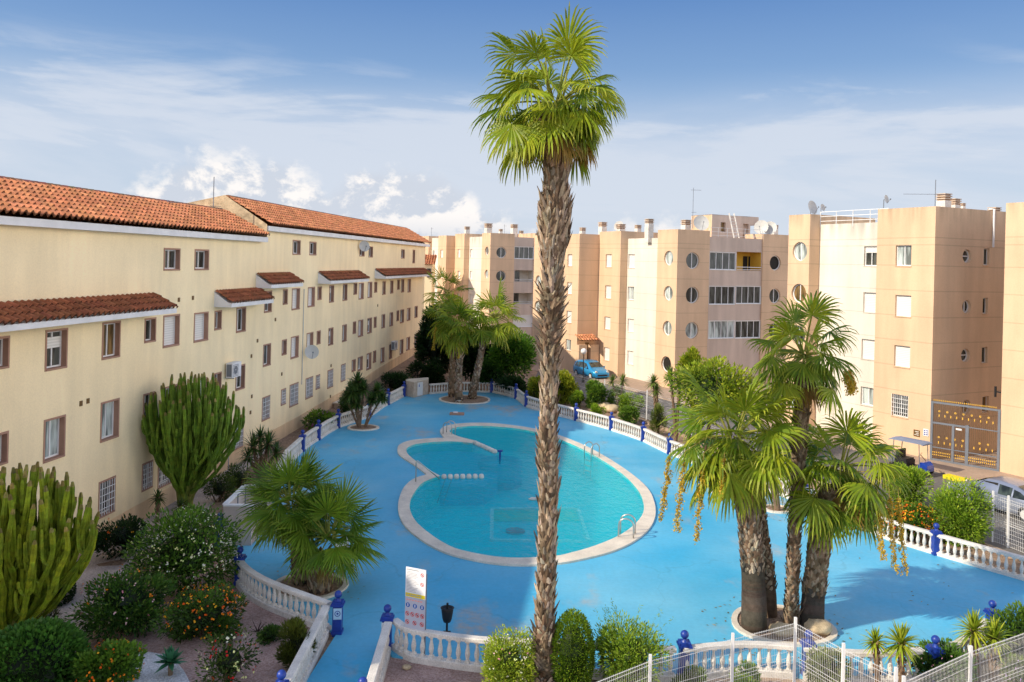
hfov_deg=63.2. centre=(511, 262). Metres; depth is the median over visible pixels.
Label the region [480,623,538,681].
bush
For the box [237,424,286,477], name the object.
yucca
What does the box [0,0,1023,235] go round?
sky
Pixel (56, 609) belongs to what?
bush
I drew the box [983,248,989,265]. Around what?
window
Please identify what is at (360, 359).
window
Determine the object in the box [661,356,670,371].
window
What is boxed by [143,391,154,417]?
window
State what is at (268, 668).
gravel bed
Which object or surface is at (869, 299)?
window
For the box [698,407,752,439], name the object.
fence
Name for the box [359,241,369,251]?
satellite dish
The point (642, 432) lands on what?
blue post
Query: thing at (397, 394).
balustrade
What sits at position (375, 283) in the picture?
window
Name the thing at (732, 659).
fence post
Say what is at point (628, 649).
bush
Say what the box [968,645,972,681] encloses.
fence post
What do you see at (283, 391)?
window
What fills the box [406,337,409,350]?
window
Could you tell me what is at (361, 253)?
window
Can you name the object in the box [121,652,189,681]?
white gravel
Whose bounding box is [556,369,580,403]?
bush
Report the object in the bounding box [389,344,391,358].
window
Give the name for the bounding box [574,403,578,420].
blue post
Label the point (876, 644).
yucca
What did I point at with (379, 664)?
balustrade
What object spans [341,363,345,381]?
window
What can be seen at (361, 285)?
window
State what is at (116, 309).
apartment building
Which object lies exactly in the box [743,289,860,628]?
palm tree
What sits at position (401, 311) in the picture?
window
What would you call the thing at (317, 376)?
window
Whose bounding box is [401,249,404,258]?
window
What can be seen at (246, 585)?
balustrade
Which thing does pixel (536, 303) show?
window
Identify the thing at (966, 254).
window
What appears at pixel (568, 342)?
window
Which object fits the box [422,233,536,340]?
apartment building
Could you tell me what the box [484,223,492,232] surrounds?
chimney
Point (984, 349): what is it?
window
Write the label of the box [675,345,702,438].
tree
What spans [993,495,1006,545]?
fence
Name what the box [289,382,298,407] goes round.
window
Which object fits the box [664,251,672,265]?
window
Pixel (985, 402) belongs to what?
window
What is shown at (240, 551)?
blue post
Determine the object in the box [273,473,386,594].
palm tree
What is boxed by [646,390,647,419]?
fence post
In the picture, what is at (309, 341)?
window
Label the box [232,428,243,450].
window
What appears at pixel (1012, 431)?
apartment building
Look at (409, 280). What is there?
window
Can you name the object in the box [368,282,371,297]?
window
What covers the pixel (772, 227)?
satellite dish
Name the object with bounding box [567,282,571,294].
window
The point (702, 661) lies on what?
fence
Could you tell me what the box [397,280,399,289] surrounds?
window
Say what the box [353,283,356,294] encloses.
window
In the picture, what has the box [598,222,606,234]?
chimney
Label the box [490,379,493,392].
blue post
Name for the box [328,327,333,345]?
window
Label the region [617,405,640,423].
bush
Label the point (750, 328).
window
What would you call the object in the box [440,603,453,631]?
lantern
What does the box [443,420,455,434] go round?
pool ladder
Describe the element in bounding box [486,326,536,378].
tree
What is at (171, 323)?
window
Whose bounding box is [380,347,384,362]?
window
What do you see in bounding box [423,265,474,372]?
palm tree
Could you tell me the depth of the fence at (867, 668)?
18.48 m
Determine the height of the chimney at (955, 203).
1.153 m
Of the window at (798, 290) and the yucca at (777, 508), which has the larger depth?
the window at (798, 290)
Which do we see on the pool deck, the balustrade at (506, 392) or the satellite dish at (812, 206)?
the balustrade at (506, 392)
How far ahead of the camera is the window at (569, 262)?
79.67 m
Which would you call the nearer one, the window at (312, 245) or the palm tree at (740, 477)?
the palm tree at (740, 477)
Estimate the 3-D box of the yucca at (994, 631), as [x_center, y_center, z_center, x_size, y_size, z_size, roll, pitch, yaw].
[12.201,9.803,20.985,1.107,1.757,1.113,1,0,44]
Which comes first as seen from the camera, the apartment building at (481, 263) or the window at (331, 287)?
the window at (331, 287)
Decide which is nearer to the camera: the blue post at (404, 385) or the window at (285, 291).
the window at (285, 291)
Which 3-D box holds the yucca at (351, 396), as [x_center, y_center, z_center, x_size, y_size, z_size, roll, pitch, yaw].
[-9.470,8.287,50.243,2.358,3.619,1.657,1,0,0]
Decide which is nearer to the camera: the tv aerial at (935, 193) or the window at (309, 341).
the tv aerial at (935, 193)
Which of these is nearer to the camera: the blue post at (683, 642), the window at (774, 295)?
the blue post at (683, 642)
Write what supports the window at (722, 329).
in the apartment building at (637, 307)
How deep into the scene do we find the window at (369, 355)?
64.08 m
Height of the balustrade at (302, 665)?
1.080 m
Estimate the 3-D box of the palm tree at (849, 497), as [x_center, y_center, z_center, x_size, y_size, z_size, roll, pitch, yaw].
[9.369,7.236,23.763,4.224,6.613,4.321,1,0,0]
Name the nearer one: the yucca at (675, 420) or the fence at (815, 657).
the fence at (815, 657)
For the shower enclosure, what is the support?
on the pool deck
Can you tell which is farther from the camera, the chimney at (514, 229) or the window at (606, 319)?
the chimney at (514, 229)
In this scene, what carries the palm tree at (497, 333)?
on the pool deck
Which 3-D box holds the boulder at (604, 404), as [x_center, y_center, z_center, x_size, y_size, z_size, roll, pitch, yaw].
[6.576,10.203,59.182,1.034,0.623,0.891,1,0,0]
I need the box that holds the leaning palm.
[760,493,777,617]
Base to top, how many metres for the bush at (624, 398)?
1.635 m
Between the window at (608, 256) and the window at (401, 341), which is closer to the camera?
the window at (401, 341)
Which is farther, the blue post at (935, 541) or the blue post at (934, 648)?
the blue post at (935, 541)
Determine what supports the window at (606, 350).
in the apartment building at (637, 307)
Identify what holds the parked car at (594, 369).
on the pavement
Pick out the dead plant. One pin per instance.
(256, 630)
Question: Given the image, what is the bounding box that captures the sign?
[333,608,341,619]
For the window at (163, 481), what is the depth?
34.48 m
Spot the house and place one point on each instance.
(430, 260)
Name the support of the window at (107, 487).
in the apartment building at (116, 309)
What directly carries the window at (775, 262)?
in the apartment building at (637, 307)
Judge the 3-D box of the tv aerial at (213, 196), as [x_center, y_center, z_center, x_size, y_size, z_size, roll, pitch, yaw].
[-15.155,-3.437,42.600,0.500,1.900,0.560,1,0,0]
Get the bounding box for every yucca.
[148,489,166,522]
[172,496,188,517]
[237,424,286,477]
[337,371,373,426]
[364,380,388,426]
[605,373,630,406]
[646,373,663,408]
[662,365,683,441]
[769,474,781,510]
[859,625,889,681]
[878,619,922,681]
[949,607,997,679]
[978,615,1018,681]
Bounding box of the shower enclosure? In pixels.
[222,484,271,545]
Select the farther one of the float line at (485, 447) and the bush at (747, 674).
the float line at (485, 447)
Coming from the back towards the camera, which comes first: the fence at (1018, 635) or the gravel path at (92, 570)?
the gravel path at (92, 570)
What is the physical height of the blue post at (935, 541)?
1.445 m
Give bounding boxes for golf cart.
[888,436,933,475]
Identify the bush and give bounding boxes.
[0,616,91,681]
[40,606,61,619]
[57,583,76,606]
[64,564,177,643]
[67,637,147,681]
[94,513,148,559]
[119,501,245,597]
[149,579,248,644]
[193,623,262,681]
[200,471,237,501]
[225,463,250,489]
[255,623,283,645]
[273,616,316,668]
[300,408,338,429]
[337,379,360,417]
[380,370,412,391]
[405,356,446,383]
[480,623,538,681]
[495,374,527,393]
[524,375,540,405]
[550,608,595,681]
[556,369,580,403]
[568,390,584,406]
[584,379,608,408]
[588,598,674,681]
[590,403,606,418]
[607,387,625,404]
[617,392,645,411]
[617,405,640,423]
[648,402,668,433]
[671,664,707,681]
[729,659,762,681]
[804,644,851,681]
[880,460,934,505]
[904,637,979,681]
[922,476,995,548]
[984,600,1023,662]
[998,652,1023,681]
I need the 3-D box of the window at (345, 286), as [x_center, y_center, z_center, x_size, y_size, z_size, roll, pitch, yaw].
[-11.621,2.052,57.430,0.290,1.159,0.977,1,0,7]
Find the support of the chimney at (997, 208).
on the apartment building at (919, 291)
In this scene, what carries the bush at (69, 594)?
on the gravel path at (92, 570)
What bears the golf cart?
on the road
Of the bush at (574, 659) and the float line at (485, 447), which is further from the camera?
the float line at (485, 447)
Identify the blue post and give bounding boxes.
[214,512,222,546]
[233,546,246,586]
[275,669,290,681]
[298,430,305,451]
[315,419,321,439]
[330,590,345,636]
[335,409,341,427]
[358,676,367,681]
[380,604,394,649]
[386,388,390,404]
[402,381,406,396]
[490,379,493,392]
[514,383,517,398]
[524,390,528,406]
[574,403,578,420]
[608,412,614,430]
[640,422,646,441]
[666,433,673,454]
[676,630,692,674]
[799,630,816,675]
[925,635,945,681]
[929,523,942,555]
[983,600,1000,641]
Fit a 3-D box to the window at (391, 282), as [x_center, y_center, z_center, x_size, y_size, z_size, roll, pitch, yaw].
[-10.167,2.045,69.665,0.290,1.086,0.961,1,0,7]
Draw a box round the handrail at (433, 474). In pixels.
[415,460,451,503]
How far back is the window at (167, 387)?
34.90 m
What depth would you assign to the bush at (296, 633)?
20.63 m
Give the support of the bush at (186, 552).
on the gravel bed at (268, 668)
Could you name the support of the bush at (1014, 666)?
on the gravel path at (984, 672)
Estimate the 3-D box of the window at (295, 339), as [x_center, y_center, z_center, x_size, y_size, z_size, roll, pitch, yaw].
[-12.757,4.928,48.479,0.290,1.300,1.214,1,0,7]
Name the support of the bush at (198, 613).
on the gravel bed at (268, 668)
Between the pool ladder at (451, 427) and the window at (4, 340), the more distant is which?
the pool ladder at (451, 427)
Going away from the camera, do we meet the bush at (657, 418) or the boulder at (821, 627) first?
the boulder at (821, 627)
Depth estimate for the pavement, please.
45.88 m
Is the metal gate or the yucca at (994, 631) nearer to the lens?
the yucca at (994, 631)
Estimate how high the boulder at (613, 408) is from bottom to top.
0.663 m
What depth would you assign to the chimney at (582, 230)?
89.81 m
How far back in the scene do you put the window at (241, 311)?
41.72 m
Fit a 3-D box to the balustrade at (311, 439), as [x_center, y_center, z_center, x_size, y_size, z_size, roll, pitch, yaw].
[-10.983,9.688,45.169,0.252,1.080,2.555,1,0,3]
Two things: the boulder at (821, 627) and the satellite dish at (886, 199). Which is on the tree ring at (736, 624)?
the boulder at (821, 627)
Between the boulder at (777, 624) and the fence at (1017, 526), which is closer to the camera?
the boulder at (777, 624)
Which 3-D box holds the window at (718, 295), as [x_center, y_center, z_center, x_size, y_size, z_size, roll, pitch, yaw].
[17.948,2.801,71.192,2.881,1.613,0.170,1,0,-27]
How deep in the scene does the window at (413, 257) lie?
77.56 m
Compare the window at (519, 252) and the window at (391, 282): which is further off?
the window at (519, 252)
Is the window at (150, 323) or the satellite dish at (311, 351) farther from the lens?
the satellite dish at (311, 351)
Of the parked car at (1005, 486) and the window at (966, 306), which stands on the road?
the parked car at (1005, 486)
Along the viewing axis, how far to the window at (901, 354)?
47.12 m
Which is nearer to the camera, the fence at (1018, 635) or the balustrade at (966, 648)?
the fence at (1018, 635)
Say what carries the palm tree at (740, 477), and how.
on the pool deck
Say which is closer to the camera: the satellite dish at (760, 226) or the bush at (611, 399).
the bush at (611, 399)
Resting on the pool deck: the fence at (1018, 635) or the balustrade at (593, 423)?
the balustrade at (593, 423)
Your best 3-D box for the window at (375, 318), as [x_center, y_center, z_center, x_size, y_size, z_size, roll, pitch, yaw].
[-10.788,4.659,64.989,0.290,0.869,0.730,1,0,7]
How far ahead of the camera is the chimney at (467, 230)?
107.77 m
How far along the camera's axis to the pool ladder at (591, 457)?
43.99 m
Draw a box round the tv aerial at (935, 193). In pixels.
[927,180,945,205]
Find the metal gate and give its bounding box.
[929,399,1000,471]
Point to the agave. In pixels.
(170, 656)
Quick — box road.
[536,372,1023,555]
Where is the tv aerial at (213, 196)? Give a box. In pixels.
[213,181,220,206]
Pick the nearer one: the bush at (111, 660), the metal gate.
the bush at (111, 660)
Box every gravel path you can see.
[42,450,264,651]
[706,651,1021,681]
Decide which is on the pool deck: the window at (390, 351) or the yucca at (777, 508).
the yucca at (777, 508)
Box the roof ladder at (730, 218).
[728,213,739,237]
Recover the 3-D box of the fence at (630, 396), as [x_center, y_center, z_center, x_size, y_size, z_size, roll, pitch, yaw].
[7.867,9.500,57.909,0.046,1.800,5.156,1,0,-27]
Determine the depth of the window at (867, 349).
50.26 m
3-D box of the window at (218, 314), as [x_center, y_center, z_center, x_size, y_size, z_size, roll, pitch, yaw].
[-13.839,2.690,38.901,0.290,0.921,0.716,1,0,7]
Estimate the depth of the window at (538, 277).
85.16 m
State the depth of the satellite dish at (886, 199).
50.54 m
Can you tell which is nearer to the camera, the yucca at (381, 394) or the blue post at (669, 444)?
the blue post at (669, 444)
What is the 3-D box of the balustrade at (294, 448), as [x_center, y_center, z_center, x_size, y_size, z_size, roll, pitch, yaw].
[-10.765,9.694,39.311,0.442,1.080,8.605,1,0,-6]
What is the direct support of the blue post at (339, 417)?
on the pool deck
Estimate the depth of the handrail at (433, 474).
38.69 m
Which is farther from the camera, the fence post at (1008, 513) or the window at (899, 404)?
the window at (899, 404)
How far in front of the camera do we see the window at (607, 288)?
77.58 m
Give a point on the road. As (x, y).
(937, 478)
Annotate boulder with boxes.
[402,664,410,669]
[598,402,609,409]
[604,404,619,412]
[769,621,793,637]
[803,619,831,635]
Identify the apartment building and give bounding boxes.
[0,176,432,559]
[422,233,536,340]
[532,214,788,388]
[784,206,1005,458]
[994,202,1023,476]
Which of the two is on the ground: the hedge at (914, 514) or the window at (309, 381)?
the hedge at (914, 514)
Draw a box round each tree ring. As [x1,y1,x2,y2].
[272,573,348,601]
[347,424,378,430]
[439,395,489,403]
[731,604,837,646]
[766,504,788,513]
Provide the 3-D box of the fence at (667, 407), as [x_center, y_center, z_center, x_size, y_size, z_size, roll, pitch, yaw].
[9.991,9.553,53.146,0.046,1.800,5.282,1,0,-21]
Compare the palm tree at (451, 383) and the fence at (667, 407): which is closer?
the fence at (667, 407)
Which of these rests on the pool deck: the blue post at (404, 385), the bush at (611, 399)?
the blue post at (404, 385)
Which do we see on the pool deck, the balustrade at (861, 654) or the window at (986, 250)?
the balustrade at (861, 654)
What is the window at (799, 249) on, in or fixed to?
in the apartment building at (919, 291)
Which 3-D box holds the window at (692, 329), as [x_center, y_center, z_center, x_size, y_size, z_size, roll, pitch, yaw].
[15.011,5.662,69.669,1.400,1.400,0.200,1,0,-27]
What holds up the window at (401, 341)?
in the apartment building at (116, 309)
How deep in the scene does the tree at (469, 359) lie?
66.31 m
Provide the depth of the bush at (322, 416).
49.07 m
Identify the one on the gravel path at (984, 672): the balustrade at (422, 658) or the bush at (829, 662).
the bush at (829, 662)
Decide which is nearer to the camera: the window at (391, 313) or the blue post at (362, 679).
the blue post at (362, 679)
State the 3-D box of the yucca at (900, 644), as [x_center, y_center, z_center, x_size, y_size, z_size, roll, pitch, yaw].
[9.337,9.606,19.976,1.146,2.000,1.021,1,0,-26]
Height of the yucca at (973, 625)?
1.917 m
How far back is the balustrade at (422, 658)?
20.97 m
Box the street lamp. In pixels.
[581,348,586,381]
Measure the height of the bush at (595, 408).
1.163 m
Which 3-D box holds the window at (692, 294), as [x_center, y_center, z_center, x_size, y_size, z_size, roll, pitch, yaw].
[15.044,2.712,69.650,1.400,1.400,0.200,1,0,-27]
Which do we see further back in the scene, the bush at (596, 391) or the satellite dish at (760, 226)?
the satellite dish at (760, 226)
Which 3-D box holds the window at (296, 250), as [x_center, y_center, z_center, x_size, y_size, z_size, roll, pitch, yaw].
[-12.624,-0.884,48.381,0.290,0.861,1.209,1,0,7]
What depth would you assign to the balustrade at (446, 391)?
64.38 m
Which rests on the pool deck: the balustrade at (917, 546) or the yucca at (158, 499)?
the balustrade at (917, 546)
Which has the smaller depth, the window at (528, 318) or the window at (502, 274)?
the window at (502, 274)
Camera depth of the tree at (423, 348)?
68.73 m
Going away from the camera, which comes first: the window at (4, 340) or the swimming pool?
the window at (4, 340)
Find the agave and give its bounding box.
[155,645,186,675]
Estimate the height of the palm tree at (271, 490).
4.423 m
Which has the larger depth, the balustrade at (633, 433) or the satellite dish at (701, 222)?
the satellite dish at (701, 222)
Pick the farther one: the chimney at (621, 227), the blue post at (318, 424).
the chimney at (621, 227)
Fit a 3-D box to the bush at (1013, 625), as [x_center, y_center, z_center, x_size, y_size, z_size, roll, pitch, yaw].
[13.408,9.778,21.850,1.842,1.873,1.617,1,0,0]
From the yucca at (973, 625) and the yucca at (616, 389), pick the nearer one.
the yucca at (973, 625)
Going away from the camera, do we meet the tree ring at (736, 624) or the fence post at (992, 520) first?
the tree ring at (736, 624)
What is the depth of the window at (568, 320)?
79.50 m
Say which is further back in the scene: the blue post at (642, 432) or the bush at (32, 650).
the blue post at (642, 432)
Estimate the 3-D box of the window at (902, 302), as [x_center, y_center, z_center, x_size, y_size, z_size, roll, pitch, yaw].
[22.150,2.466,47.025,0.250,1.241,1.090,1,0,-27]
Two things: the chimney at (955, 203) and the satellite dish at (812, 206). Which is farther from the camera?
the satellite dish at (812, 206)
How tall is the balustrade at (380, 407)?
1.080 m
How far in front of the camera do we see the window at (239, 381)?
41.83 m
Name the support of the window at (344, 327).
in the apartment building at (116, 309)
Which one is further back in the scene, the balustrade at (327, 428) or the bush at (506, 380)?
the bush at (506, 380)
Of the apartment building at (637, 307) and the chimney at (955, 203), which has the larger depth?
the apartment building at (637, 307)
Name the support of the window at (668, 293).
in the apartment building at (637, 307)
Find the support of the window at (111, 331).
in the apartment building at (116, 309)
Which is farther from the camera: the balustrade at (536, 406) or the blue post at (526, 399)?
the blue post at (526, 399)
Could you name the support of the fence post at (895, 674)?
on the ground
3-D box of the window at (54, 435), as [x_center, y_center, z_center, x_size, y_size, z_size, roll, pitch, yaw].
[-15.263,5.831,27.590,0.290,1.423,1.089,1,0,7]
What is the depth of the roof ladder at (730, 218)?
72.62 m
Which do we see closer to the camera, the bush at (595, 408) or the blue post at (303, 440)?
the blue post at (303, 440)
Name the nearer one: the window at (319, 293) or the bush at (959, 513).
the bush at (959, 513)
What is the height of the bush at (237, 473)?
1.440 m
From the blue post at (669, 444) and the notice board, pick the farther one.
the blue post at (669, 444)
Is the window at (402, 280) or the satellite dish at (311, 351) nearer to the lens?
the satellite dish at (311, 351)
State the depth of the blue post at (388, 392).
58.36 m
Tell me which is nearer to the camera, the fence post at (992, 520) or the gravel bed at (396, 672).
the gravel bed at (396, 672)
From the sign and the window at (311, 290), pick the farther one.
the window at (311, 290)
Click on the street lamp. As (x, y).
(583, 351)
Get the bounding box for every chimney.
[464,226,469,233]
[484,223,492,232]
[510,224,517,236]
[579,227,585,233]
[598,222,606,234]
[615,224,625,230]
[634,225,641,231]
[644,219,653,242]
[680,220,691,229]
[936,193,951,206]
[950,198,961,207]
[987,207,1001,210]
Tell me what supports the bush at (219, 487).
on the ground
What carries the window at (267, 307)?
in the apartment building at (116, 309)
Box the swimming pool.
[397,423,655,566]
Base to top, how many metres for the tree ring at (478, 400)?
0.080 m
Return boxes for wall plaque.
[913,429,919,436]
[923,428,928,436]
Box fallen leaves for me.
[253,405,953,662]
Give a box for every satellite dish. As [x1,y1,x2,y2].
[305,345,318,358]
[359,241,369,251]
[614,221,622,230]
[694,215,708,229]
[754,220,767,233]
[765,221,776,233]
[808,200,818,213]
[883,195,890,207]
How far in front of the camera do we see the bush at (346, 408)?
53.42 m
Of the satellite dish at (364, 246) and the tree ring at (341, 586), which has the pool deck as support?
the tree ring at (341, 586)
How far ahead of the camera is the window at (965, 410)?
46.89 m
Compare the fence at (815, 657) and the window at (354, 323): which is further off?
the window at (354, 323)
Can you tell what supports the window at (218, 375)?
in the apartment building at (116, 309)
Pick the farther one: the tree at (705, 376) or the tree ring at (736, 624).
the tree at (705, 376)
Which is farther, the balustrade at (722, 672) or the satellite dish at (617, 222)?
the satellite dish at (617, 222)
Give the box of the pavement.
[531,363,1023,479]
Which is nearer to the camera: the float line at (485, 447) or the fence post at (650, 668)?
the fence post at (650, 668)
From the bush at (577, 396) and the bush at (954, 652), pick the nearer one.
the bush at (954, 652)
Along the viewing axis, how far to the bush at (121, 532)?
28.58 m
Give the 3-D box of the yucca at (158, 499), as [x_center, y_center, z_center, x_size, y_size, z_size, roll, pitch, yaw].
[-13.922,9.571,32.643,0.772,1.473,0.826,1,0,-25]
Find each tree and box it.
[233,445,345,586]
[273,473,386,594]
[413,303,449,374]
[422,292,473,397]
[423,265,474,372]
[433,292,491,402]
[455,328,491,386]
[463,277,525,398]
[469,1,627,681]
[473,356,513,390]
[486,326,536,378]
[657,367,811,633]
[663,355,758,450]
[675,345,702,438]
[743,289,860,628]
[762,408,914,630]
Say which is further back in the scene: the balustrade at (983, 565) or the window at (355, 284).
the window at (355, 284)
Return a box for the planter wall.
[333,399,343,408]
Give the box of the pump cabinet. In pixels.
[406,377,428,397]
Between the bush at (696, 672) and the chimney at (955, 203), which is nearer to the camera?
the bush at (696, 672)
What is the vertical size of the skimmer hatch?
0.172 m
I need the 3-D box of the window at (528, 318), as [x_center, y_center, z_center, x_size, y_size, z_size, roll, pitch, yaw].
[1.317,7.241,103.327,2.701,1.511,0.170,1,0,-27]
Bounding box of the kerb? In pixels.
[525,377,1023,563]
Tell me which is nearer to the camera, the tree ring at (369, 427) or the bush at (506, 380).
the tree ring at (369, 427)
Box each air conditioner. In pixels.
[226,361,240,378]
[391,340,397,349]
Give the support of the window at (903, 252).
in the apartment building at (919, 291)
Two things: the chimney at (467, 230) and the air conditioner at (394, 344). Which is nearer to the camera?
the air conditioner at (394, 344)
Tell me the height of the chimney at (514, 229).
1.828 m
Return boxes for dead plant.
[251,620,266,631]
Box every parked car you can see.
[573,359,609,378]
[947,476,1023,521]
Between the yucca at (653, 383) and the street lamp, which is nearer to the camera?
the yucca at (653, 383)
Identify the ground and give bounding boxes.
[97,332,1023,681]
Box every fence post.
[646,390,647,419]
[648,654,651,681]
[730,633,734,681]
[793,617,796,681]
[841,643,844,681]
[894,667,897,681]
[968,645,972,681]
[991,491,994,541]
[1006,495,1009,547]
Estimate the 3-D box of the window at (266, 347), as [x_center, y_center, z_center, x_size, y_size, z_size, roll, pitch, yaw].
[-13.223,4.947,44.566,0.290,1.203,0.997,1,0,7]
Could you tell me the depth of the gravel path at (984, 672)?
21.17 m
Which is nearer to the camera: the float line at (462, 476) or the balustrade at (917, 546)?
the balustrade at (917, 546)
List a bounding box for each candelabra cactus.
[0,461,99,632]
[141,371,244,513]
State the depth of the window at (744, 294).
72.61 m
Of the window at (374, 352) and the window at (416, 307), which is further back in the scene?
the window at (416, 307)
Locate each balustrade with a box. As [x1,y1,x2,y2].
[218,531,331,632]
[276,437,302,469]
[284,605,329,681]
[305,427,318,448]
[321,415,338,438]
[340,405,368,426]
[367,621,391,681]
[371,394,387,415]
[390,387,403,403]
[391,618,676,681]
[429,382,489,393]
[492,383,513,397]
[516,389,524,404]
[526,396,573,419]
[576,409,608,429]
[611,418,640,440]
[643,428,666,453]
[669,440,788,498]
[683,640,792,679]
[803,647,924,681]
[864,517,932,553]
[937,534,1023,580]
[943,618,990,661]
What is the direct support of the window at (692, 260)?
in the apartment building at (637, 307)
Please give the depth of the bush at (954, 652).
20.56 m
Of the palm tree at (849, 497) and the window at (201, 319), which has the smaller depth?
the palm tree at (849, 497)
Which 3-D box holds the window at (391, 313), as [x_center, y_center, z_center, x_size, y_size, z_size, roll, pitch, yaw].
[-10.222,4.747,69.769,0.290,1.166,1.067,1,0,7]
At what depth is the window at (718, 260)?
71.21 m
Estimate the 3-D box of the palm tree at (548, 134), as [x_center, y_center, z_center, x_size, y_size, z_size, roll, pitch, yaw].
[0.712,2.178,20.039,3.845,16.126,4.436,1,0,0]
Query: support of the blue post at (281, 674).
on the pool deck
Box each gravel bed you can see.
[88,551,309,681]
[384,656,526,681]
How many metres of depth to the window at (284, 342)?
47.19 m
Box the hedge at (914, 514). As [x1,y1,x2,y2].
[876,500,944,540]
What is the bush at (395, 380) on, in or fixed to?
on the ground
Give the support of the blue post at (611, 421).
on the pool deck
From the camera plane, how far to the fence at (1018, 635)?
19.59 m
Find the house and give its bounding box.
[424,254,436,308]
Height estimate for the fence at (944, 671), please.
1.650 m
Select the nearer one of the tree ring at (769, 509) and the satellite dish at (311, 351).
the tree ring at (769, 509)
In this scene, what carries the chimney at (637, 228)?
on the apartment building at (637, 307)
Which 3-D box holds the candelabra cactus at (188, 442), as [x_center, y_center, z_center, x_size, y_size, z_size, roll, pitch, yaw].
[-12.744,7.298,33.189,4.071,5.845,2.972,1,0,0]
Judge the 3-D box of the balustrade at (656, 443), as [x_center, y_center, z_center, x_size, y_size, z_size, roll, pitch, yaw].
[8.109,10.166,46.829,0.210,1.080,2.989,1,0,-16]
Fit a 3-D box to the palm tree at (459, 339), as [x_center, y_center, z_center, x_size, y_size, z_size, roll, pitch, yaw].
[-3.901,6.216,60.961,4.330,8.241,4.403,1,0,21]
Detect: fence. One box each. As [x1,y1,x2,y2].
[598,661,648,681]
[606,382,645,416]
[647,394,689,427]
[651,640,730,681]
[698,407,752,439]
[733,624,793,681]
[796,624,841,681]
[845,651,893,681]
[906,652,969,681]
[972,633,1023,681]
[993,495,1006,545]
[1008,499,1023,552]
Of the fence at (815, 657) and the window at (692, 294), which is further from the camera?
the window at (692, 294)
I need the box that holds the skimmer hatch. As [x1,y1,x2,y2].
[450,411,463,414]
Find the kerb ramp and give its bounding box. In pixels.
[943,474,971,480]
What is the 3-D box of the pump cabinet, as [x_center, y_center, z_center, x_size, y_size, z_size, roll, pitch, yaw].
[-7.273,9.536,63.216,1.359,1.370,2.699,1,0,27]
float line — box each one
[441,474,483,479]
[473,440,496,453]
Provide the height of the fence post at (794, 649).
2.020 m
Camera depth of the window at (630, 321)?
75.54 m
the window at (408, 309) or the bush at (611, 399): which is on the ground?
the bush at (611, 399)
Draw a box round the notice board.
[404,566,426,653]
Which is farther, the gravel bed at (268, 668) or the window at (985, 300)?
the window at (985, 300)
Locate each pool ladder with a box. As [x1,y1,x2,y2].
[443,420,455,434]
[583,441,599,476]
[618,514,635,537]
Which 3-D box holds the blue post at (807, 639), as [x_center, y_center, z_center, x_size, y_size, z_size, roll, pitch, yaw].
[7.452,9.967,20.939,0.340,1.445,0.340,1,0,0]
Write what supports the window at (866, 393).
in the apartment building at (919, 291)
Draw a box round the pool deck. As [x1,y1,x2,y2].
[237,392,1023,681]
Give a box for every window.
[0,335,9,368]
[0,430,8,465]
[43,414,65,463]
[44,328,67,371]
[98,475,115,518]
[100,398,119,442]
[101,320,120,359]
[141,460,152,491]
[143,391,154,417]
[144,317,156,342]
[157,467,170,488]
[163,248,180,270]
[163,314,179,347]
[165,384,176,396]
[193,311,208,342]
[194,249,208,269]
[214,310,221,330]
[214,371,221,389]
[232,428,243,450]
[235,364,244,390]
[236,307,245,332]
[262,395,269,421]
[263,343,270,366]
[264,290,271,312]
[281,388,285,405]
[282,339,286,355]
[283,289,287,304]
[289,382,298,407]
[290,335,298,359]
[291,288,299,309]
[292,240,300,254]
[305,376,312,399]
[306,332,313,346]
[307,287,314,307]
[309,241,316,255]
[316,330,320,344]
[316,374,319,389]
[317,286,321,299]
[327,369,332,388]
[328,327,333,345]
[329,285,333,302]
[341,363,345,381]
[342,324,346,341]
[343,284,347,300]
[352,359,355,371]
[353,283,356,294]
[353,321,355,333]
[357,356,362,371]
[358,283,363,299]
[358,319,362,336]
[359,248,364,256]
[366,352,371,370]
[367,317,371,333]
[368,246,372,256]
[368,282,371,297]
[373,350,375,362]
[374,282,376,292]
[374,316,376,327]
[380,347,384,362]
[381,314,384,328]
[382,281,385,294]
[389,312,392,326]
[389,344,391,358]
[390,280,393,293]
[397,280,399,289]
[400,309,403,322]
[400,339,403,354]
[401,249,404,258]
[401,279,403,292]
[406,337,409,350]
[407,308,410,320]
[408,279,410,291]
[412,250,414,262]
[414,306,417,317]
[496,247,505,257]
[496,271,505,281]
[513,315,532,326]
[514,246,533,258]
[534,301,539,310]
[535,275,540,285]
[565,339,570,350]
[566,311,571,323]
[567,254,571,266]
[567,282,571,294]
[603,347,609,361]
[604,285,610,298]
[604,316,610,329]
[605,254,611,267]
[627,287,633,300]
[627,319,633,332]
[627,351,632,364]
[628,254,634,267]
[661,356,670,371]
[663,321,671,335]
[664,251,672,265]
[664,286,672,300]
[685,322,698,338]
[686,252,698,268]
[686,287,698,302]
[708,320,734,338]
[709,252,735,270]
[709,286,734,304]
[735,320,759,338]
[736,286,760,303]
[769,289,779,302]
[770,255,780,269]
[792,284,805,302]
[792,325,804,343]
[793,242,806,260]
[859,386,872,406]
[860,339,874,360]
[862,292,875,313]
[864,246,876,266]
[891,393,908,418]
[893,345,909,368]
[894,245,911,266]
[894,295,910,317]
[961,349,969,361]
[962,300,970,313]
[962,400,970,414]
[963,249,970,262]
[981,347,987,363]
[982,298,988,314]
[982,396,989,413]
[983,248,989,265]
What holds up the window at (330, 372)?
in the apartment building at (116, 309)
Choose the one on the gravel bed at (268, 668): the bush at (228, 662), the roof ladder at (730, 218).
the bush at (228, 662)

